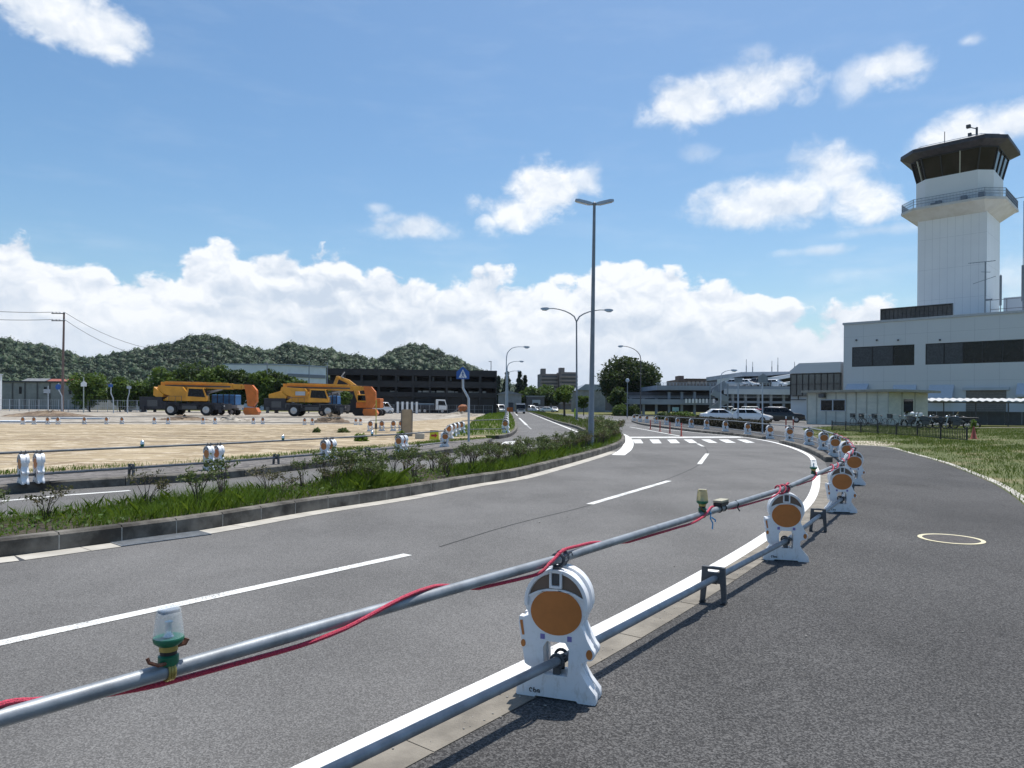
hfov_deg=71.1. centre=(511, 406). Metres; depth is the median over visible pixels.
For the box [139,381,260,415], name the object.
mobile crane
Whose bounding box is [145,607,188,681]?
warning lamp
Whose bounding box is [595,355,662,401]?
dome tree
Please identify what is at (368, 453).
shrub
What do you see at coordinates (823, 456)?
kerb
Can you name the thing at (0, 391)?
white kiosk
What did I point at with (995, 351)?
window
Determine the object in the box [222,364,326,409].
warehouse
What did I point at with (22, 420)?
barrier
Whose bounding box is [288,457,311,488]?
shrub
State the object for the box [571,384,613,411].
blue grey hall
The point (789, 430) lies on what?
barrier
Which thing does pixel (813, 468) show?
warning lamp
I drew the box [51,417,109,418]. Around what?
white board
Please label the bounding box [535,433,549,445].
shrub
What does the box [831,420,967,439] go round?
black fence
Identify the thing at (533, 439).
shrub
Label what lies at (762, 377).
road sign
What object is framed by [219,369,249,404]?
broadleaf tree
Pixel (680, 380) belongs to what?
brown building
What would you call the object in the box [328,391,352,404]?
broadleaf tree
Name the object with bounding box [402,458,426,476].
shrub
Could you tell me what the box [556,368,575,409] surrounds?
apartment tower
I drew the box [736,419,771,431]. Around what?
hedge
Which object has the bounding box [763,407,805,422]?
parked car
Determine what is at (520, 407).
kei truck
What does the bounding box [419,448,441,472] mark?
shrub
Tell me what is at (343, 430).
weed clump
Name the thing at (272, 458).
steel pipe
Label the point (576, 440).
shrub
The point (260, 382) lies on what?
broadleaf tree
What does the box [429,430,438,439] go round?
arrow sign
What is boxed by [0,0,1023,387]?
sky
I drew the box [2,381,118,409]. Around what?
concrete building
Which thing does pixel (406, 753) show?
flush kerb
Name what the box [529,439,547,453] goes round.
shrub
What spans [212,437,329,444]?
steel pipe
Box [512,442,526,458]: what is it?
shrub
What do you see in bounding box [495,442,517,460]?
shrub
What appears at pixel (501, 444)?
shrub
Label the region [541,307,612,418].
arm lamp
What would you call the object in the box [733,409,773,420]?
parked car
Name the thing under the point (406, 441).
barrier
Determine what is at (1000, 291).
roof antenna
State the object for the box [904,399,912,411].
side window
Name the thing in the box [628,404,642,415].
bush
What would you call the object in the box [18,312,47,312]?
power line
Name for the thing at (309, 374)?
thin pole
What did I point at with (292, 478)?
shrub
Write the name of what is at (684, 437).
junction lines
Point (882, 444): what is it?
gravel patch
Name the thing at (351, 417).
rubble lot
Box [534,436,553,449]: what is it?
shrub
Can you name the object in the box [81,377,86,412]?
road sign
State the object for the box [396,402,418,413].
white gate
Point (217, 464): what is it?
shrub
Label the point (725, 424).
barrier
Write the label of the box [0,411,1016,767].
road
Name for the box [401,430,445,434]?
steel pipe
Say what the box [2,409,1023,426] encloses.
ground
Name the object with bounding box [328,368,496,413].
black car park
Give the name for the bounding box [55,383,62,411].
road sign
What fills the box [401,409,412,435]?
tan board
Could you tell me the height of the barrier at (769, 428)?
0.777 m
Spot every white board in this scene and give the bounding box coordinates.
[0,420,55,422]
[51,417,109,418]
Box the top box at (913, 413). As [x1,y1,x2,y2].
[910,412,922,416]
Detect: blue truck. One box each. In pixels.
[211,394,243,414]
[319,396,340,415]
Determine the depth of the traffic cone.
38.48 m
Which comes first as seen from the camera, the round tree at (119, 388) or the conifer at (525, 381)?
the round tree at (119, 388)
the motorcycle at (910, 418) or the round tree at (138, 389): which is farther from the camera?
the round tree at (138, 389)
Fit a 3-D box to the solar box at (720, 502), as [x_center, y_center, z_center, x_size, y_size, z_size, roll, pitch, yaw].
[1.725,0.810,5.862,0.074,0.104,0.261,1,0,36]
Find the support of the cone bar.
on the lawn at (994, 475)
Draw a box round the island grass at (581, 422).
[526,410,620,438]
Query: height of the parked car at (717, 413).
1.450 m
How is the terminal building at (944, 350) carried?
on the ground at (560, 411)
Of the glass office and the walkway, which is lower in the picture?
the walkway
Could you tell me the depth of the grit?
4.80 m
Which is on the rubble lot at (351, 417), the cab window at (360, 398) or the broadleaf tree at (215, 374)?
the broadleaf tree at (215, 374)
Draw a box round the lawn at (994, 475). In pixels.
[804,426,1023,504]
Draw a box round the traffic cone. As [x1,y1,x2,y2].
[968,426,976,438]
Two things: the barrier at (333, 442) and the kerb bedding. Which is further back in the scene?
the barrier at (333, 442)
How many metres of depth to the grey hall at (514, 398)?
205.00 m
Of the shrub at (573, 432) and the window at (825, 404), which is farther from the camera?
the window at (825, 404)
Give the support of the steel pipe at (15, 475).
attached to the barrier at (23, 461)
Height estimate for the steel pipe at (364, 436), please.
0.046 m
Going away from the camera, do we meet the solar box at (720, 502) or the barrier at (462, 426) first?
the solar box at (720, 502)
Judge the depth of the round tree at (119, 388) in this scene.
107.84 m
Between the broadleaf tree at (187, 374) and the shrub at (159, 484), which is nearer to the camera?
the shrub at (159, 484)
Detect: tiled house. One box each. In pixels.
[22,378,49,380]
[48,379,68,380]
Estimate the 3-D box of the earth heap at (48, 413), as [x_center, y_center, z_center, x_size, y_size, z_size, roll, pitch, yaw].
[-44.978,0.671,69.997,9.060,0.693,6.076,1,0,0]
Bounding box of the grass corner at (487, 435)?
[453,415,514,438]
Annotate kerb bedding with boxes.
[405,477,821,767]
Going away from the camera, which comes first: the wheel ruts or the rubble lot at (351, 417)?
the wheel ruts
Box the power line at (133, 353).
[67,321,212,358]
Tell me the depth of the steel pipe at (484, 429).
37.12 m
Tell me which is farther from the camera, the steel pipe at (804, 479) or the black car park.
the black car park
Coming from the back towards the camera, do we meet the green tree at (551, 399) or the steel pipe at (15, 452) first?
the green tree at (551, 399)
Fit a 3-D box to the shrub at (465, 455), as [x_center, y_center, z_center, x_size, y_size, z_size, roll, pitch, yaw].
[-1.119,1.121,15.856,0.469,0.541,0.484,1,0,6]
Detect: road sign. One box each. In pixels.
[43,386,49,409]
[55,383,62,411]
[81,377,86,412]
[108,383,113,412]
[127,386,130,412]
[734,378,742,417]
[758,373,767,432]
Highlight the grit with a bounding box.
[392,477,978,749]
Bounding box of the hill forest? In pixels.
[0,333,516,402]
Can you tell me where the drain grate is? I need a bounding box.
[110,531,211,546]
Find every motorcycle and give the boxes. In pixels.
[901,411,923,427]
[910,412,940,428]
[925,411,953,427]
[941,411,970,428]
[950,412,980,428]
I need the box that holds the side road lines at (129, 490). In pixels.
[0,413,576,501]
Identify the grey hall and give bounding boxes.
[497,391,522,411]
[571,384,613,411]
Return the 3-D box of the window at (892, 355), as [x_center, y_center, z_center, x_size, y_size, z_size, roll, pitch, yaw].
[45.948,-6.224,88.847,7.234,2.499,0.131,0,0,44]
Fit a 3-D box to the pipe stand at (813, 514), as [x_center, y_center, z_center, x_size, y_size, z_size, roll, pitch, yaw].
[3.874,1.440,9.070,0.208,0.288,0.090,0,0,23]
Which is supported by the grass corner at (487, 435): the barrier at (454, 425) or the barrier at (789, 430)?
the barrier at (454, 425)
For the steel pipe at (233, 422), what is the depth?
49.30 m
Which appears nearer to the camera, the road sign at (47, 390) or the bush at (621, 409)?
the road sign at (47, 390)
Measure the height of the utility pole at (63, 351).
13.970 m
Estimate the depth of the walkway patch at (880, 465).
17.81 m
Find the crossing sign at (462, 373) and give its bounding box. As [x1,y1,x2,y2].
[456,367,469,441]
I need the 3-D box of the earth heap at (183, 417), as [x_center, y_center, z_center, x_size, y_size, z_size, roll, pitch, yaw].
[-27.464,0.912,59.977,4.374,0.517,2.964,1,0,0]
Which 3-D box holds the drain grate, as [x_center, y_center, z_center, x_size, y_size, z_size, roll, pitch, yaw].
[-3.990,1.508,8.187,0.310,0.013,1.000,1,0,40]
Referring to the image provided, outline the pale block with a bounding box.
[415,433,424,438]
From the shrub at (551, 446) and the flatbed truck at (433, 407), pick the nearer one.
the shrub at (551, 446)
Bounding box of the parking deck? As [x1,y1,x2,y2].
[605,381,790,415]
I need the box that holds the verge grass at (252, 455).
[0,436,490,474]
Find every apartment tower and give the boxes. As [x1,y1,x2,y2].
[537,369,557,407]
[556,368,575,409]
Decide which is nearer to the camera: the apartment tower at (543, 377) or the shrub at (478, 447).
the shrub at (478, 447)
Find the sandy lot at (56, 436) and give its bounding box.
[0,417,485,473]
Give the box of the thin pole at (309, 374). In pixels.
[306,361,309,412]
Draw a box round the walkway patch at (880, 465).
[860,447,997,493]
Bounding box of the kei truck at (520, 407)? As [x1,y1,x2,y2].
[515,403,525,413]
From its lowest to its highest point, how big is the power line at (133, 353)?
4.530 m
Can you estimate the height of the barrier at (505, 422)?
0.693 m
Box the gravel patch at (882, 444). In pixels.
[841,441,894,445]
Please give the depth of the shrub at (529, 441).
19.26 m
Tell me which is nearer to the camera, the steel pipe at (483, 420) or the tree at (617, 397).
the steel pipe at (483, 420)
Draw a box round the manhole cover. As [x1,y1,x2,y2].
[918,534,985,543]
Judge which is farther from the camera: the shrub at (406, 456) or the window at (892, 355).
the window at (892, 355)
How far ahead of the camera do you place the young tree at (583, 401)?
111.61 m
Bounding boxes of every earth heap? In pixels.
[3,410,90,416]
[158,414,208,419]
[210,414,250,420]
[312,412,349,422]
[436,411,481,416]
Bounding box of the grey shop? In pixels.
[526,396,544,410]
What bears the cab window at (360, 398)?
in the excavator
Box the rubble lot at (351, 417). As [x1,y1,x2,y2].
[0,409,484,424]
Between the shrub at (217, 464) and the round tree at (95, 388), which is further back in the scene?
the round tree at (95, 388)
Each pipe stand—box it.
[128,464,134,475]
[272,454,279,463]
[699,565,727,605]
[809,508,826,531]
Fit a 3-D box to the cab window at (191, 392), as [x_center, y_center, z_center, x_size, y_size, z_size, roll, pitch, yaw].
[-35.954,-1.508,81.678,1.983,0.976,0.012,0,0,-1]
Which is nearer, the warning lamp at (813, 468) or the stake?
the warning lamp at (813, 468)
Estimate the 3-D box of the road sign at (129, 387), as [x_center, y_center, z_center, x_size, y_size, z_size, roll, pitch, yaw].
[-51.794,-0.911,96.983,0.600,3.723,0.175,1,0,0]
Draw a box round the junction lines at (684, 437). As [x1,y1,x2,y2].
[630,427,742,437]
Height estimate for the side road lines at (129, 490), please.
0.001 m
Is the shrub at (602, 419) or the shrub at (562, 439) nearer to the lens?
the shrub at (562, 439)
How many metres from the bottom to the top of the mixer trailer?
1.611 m
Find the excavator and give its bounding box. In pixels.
[331,372,385,415]
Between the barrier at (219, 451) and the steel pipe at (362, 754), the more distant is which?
the barrier at (219, 451)
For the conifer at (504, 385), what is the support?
on the ground at (560, 411)
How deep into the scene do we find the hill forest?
552.39 m
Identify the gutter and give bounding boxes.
[0,451,614,562]
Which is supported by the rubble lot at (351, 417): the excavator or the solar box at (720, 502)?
the excavator
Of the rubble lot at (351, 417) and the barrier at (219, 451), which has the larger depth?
the rubble lot at (351, 417)
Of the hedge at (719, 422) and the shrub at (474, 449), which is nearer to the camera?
the shrub at (474, 449)
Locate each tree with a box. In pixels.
[64,372,108,411]
[106,376,134,410]
[127,378,153,407]
[147,366,181,401]
[172,361,205,411]
[194,364,230,401]
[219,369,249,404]
[247,371,276,408]
[264,368,298,412]
[287,377,309,404]
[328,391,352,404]
[519,391,525,403]
[524,385,541,397]
[539,384,553,411]
[548,390,560,406]
[553,384,574,416]
[575,395,588,415]
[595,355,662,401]
[606,386,628,406]
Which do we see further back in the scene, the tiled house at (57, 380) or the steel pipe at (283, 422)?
the tiled house at (57, 380)
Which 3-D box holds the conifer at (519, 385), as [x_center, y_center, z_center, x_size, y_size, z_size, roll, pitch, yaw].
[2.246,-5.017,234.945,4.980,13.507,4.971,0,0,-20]
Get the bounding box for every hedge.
[668,415,687,423]
[685,416,715,425]
[710,417,740,428]
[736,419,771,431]
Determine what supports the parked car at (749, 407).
on the ground at (560, 411)
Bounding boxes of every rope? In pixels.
[0,548,563,707]
[557,483,789,552]
[785,462,838,485]
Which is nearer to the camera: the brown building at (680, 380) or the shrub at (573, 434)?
the shrub at (573, 434)
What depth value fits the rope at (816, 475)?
8.69 m
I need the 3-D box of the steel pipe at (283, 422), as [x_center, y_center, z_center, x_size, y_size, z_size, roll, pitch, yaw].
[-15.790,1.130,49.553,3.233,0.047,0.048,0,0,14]
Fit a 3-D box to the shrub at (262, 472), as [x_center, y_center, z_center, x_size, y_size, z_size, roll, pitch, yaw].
[-3.839,1.137,11.149,0.473,0.462,0.581,0,0,6]
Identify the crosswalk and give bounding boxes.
[632,439,753,442]
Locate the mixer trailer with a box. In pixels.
[450,404,466,412]
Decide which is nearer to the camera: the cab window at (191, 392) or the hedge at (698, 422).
the hedge at (698, 422)
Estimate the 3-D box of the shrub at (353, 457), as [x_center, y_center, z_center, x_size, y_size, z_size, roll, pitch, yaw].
[-2.838,1.018,12.367,0.638,0.718,0.618,1,0,-1]
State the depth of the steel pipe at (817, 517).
8.86 m
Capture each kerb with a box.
[0,433,624,556]
[0,440,488,494]
[0,455,508,517]
[352,471,829,767]
[495,412,516,438]
[526,411,585,430]
[631,421,765,438]
[779,440,832,461]
[862,445,1023,502]
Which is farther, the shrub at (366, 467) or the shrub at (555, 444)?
the shrub at (555, 444)
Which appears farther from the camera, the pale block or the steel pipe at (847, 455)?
the pale block
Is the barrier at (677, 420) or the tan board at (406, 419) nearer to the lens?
the tan board at (406, 419)
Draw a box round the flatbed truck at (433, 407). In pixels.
[413,399,446,412]
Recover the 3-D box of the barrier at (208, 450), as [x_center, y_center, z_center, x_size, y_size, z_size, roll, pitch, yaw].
[-6.373,1.058,15.070,0.325,0.575,0.136,1,0,39]
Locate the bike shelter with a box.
[928,398,1023,426]
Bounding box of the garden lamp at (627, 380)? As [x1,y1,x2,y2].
[626,378,628,416]
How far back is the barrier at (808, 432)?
30.59 m
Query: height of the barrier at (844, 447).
0.777 m
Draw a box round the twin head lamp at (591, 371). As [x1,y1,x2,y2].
[575,199,613,444]
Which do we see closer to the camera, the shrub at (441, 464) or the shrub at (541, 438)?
the shrub at (441, 464)
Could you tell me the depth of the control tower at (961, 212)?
95.26 m
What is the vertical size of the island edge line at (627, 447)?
0.001 m
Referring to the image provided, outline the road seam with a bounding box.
[439,448,707,546]
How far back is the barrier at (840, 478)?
10.73 m
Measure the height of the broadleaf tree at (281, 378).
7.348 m
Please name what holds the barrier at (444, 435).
on the cobble strip
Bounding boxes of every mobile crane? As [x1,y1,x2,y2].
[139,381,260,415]
[264,383,378,415]
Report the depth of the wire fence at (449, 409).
123.98 m
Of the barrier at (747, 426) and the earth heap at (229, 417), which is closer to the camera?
the barrier at (747, 426)
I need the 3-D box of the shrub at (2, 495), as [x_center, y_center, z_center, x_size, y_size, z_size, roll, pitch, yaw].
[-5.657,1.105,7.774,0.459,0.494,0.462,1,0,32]
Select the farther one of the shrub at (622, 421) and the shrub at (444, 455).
the shrub at (622, 421)
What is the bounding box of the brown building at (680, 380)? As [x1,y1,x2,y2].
[666,376,706,385]
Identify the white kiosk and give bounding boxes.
[0,374,2,409]
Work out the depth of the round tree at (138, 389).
109.53 m
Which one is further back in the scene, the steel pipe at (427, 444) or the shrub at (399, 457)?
the steel pipe at (427, 444)
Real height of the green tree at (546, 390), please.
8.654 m
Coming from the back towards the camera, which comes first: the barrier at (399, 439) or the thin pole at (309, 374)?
the thin pole at (309, 374)
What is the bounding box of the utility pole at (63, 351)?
[51,312,64,411]
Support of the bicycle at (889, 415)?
on the lawn at (994, 475)
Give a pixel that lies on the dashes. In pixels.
(108, 619)
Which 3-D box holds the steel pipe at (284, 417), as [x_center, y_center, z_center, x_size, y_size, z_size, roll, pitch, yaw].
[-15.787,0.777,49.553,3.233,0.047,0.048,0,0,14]
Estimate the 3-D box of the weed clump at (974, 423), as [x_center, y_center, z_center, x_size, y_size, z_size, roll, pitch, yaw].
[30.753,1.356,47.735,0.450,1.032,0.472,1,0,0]
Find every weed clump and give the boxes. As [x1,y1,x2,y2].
[312,427,320,432]
[337,427,350,432]
[354,433,368,440]
[970,420,977,432]
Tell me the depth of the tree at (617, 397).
126.95 m
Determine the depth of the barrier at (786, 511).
7.28 m
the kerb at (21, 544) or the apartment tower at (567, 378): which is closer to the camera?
the kerb at (21, 544)
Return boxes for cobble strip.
[0,438,491,483]
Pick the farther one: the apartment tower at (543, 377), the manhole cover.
the apartment tower at (543, 377)
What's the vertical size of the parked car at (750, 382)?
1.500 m
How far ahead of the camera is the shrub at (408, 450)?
14.14 m
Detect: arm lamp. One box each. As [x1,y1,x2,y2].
[505,346,529,413]
[507,361,523,400]
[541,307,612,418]
[618,345,640,414]
[720,369,736,408]
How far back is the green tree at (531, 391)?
223.72 m
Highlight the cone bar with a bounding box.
[975,427,1023,427]
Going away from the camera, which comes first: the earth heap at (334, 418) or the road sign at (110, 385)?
the earth heap at (334, 418)
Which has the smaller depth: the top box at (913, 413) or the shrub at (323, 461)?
the shrub at (323, 461)
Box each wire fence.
[0,399,146,411]
[386,404,492,413]
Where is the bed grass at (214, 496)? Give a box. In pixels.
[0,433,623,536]
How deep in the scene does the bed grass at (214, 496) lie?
10.07 m
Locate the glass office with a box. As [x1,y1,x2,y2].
[789,362,842,418]
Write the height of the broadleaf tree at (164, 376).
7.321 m
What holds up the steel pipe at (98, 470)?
on the pipe stand at (132, 468)
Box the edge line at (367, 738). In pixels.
[291,436,819,767]
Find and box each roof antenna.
[968,260,995,312]
[999,275,1001,311]
[1021,201,1023,309]
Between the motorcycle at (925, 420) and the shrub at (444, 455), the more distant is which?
the motorcycle at (925, 420)
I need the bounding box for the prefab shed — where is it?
[801,389,940,425]
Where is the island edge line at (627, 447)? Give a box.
[612,434,633,454]
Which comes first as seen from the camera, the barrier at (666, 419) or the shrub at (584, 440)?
the shrub at (584, 440)
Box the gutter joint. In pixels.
[3,451,614,562]
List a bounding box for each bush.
[611,403,626,415]
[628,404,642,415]
[653,411,671,419]
[670,411,694,415]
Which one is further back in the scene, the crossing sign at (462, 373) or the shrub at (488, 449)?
the crossing sign at (462, 373)
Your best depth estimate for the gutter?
10.06 m
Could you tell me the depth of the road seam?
9.81 m
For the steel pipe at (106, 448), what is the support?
on the barrier at (38, 460)
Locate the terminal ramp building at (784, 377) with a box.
[706,372,789,385]
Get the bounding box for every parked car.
[539,407,556,411]
[699,409,732,417]
[721,406,734,413]
[726,379,747,385]
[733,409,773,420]
[741,406,758,408]
[743,379,758,385]
[751,378,771,385]
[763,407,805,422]
[768,379,787,385]
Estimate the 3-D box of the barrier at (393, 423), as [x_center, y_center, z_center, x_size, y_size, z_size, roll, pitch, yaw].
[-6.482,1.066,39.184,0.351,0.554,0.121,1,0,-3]
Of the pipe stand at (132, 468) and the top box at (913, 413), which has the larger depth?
the top box at (913, 413)
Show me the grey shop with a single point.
(537, 401)
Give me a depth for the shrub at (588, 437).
24.34 m
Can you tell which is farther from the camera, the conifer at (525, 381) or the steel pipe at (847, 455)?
the conifer at (525, 381)
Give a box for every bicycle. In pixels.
[850,413,866,426]
[858,413,877,425]
[871,414,887,425]
[886,414,908,426]
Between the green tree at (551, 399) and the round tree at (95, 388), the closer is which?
the round tree at (95, 388)
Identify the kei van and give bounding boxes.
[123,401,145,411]
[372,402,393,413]
[497,404,504,412]
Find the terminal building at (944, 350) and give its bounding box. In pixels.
[843,296,1023,423]
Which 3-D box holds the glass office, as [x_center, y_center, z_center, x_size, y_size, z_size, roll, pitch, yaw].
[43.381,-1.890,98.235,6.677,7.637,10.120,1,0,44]
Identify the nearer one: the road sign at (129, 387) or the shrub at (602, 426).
the shrub at (602, 426)
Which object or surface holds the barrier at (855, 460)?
on the walkway
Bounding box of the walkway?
[407,419,1023,767]
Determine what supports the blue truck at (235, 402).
on the rubble lot at (351, 417)
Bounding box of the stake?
[375,400,376,436]
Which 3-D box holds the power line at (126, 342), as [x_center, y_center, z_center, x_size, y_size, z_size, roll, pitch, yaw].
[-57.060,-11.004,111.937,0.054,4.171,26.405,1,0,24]
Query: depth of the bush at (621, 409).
124.34 m
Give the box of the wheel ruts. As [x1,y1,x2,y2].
[13,427,474,450]
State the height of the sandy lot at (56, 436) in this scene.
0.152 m
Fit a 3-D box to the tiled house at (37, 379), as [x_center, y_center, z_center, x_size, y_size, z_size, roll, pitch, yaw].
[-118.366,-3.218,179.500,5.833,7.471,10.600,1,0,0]
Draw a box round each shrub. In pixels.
[0,488,12,504]
[19,484,73,520]
[127,468,172,503]
[175,465,222,507]
[201,453,240,498]
[246,464,285,490]
[264,470,303,496]
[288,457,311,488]
[309,447,345,482]
[315,460,353,491]
[328,445,364,475]
[331,447,360,469]
[353,461,384,487]
[356,446,389,466]
[358,455,386,471]
[361,457,389,481]
[383,450,402,471]
[392,442,422,475]
[400,447,430,480]
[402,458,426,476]
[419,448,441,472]
[427,449,450,470]
[436,455,455,474]
[438,453,460,476]
[452,446,469,465]
[455,441,485,473]
[463,441,487,461]
[479,443,505,467]
[481,454,496,468]
[483,446,508,466]
[488,441,509,458]
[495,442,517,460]
[510,442,530,459]
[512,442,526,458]
[513,435,532,453]
[521,437,535,451]
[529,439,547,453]
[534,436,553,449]
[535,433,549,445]
[539,441,554,451]
[548,441,559,453]
[551,431,567,439]
[559,437,570,446]
[563,436,580,447]
[567,429,582,435]
[567,431,584,447]
[573,433,591,449]
[580,431,594,444]
[586,423,606,436]
[594,428,608,443]
[594,429,606,442]
[595,416,613,422]
[595,418,619,435]
[618,417,627,425]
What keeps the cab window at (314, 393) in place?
in the mobile crane at (317, 395)
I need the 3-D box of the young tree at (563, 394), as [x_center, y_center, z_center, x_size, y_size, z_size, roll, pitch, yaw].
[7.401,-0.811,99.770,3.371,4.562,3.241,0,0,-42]
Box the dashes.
[0,444,708,644]
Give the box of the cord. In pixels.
[706,509,715,528]
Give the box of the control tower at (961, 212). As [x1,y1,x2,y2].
[900,124,1022,314]
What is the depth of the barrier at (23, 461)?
12.17 m
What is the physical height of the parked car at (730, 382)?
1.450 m
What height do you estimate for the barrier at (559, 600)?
0.777 m
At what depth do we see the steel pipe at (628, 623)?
4.98 m
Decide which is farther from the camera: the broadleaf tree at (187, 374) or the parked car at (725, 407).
the parked car at (725, 407)
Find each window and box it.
[188,389,204,396]
[310,390,326,398]
[358,395,365,400]
[542,379,556,380]
[790,373,841,395]
[820,399,845,410]
[852,344,913,366]
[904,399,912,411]
[925,339,1023,364]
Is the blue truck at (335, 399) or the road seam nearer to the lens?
the road seam
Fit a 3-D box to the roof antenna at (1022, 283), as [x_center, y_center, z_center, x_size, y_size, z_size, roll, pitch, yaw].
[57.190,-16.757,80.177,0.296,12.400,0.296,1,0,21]
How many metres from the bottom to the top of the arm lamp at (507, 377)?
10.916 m
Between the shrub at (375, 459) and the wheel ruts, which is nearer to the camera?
the shrub at (375, 459)
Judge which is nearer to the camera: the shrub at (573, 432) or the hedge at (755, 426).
the shrub at (573, 432)
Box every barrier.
[17,450,29,484]
[20,417,25,423]
[32,450,44,483]
[202,443,214,469]
[214,442,224,469]
[320,437,330,458]
[329,437,336,458]
[367,421,373,430]
[378,421,384,430]
[390,421,396,430]
[394,433,404,451]
[399,433,408,449]
[440,431,449,446]
[446,425,453,438]
[452,423,456,435]
[455,422,460,433]
[460,422,465,432]
[502,419,509,432]
[516,549,601,705]
[664,417,668,424]
[675,418,679,425]
[688,419,693,427]
[703,420,709,428]
[722,421,728,430]
[744,423,751,434]
[762,484,808,561]
[765,424,773,438]
[784,425,794,441]
[803,427,814,444]
[817,429,828,449]
[824,460,856,512]
[827,433,840,456]
[838,438,853,459]
[843,447,865,484]
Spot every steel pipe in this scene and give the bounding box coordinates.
[0,450,33,453]
[0,473,33,477]
[0,556,561,727]
[28,443,215,452]
[34,462,203,475]
[122,416,153,416]
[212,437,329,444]
[215,422,251,422]
[216,453,324,462]
[264,417,304,417]
[264,422,302,422]
[320,654,564,767]
[328,433,402,438]
[344,447,396,452]
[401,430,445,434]
[409,442,444,446]
[462,419,504,420]
[465,428,505,429]
[561,539,787,662]
[562,486,787,560]
[787,462,842,487]
[788,497,842,540]
[841,448,854,460]
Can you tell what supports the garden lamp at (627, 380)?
on the road
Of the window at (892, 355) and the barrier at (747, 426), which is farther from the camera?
the window at (892, 355)
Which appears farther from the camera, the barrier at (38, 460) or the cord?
the barrier at (38, 460)
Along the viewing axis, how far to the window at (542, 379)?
399.88 m
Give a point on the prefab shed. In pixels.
(825, 407)
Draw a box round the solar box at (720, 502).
[713,498,728,512]
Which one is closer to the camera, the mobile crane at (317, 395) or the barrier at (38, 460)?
the barrier at (38, 460)
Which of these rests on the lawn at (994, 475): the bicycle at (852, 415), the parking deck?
the bicycle at (852, 415)
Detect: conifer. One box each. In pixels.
[497,375,500,403]
[501,372,510,392]
[514,371,523,392]
[523,375,527,404]
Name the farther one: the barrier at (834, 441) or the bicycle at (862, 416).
the bicycle at (862, 416)
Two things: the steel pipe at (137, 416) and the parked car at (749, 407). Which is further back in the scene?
the parked car at (749, 407)
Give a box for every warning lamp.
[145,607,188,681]
[696,489,707,517]
[810,460,816,474]
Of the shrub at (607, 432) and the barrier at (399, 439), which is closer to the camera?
the barrier at (399, 439)
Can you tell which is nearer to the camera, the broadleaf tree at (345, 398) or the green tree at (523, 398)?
the broadleaf tree at (345, 398)
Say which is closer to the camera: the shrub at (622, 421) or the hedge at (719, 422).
the shrub at (622, 421)
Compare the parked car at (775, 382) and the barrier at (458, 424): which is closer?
the barrier at (458, 424)
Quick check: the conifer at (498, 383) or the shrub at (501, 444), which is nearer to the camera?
the shrub at (501, 444)
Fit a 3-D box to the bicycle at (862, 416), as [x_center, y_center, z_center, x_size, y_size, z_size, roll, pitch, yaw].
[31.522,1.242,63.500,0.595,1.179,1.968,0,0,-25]
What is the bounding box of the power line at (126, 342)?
[66,313,212,350]

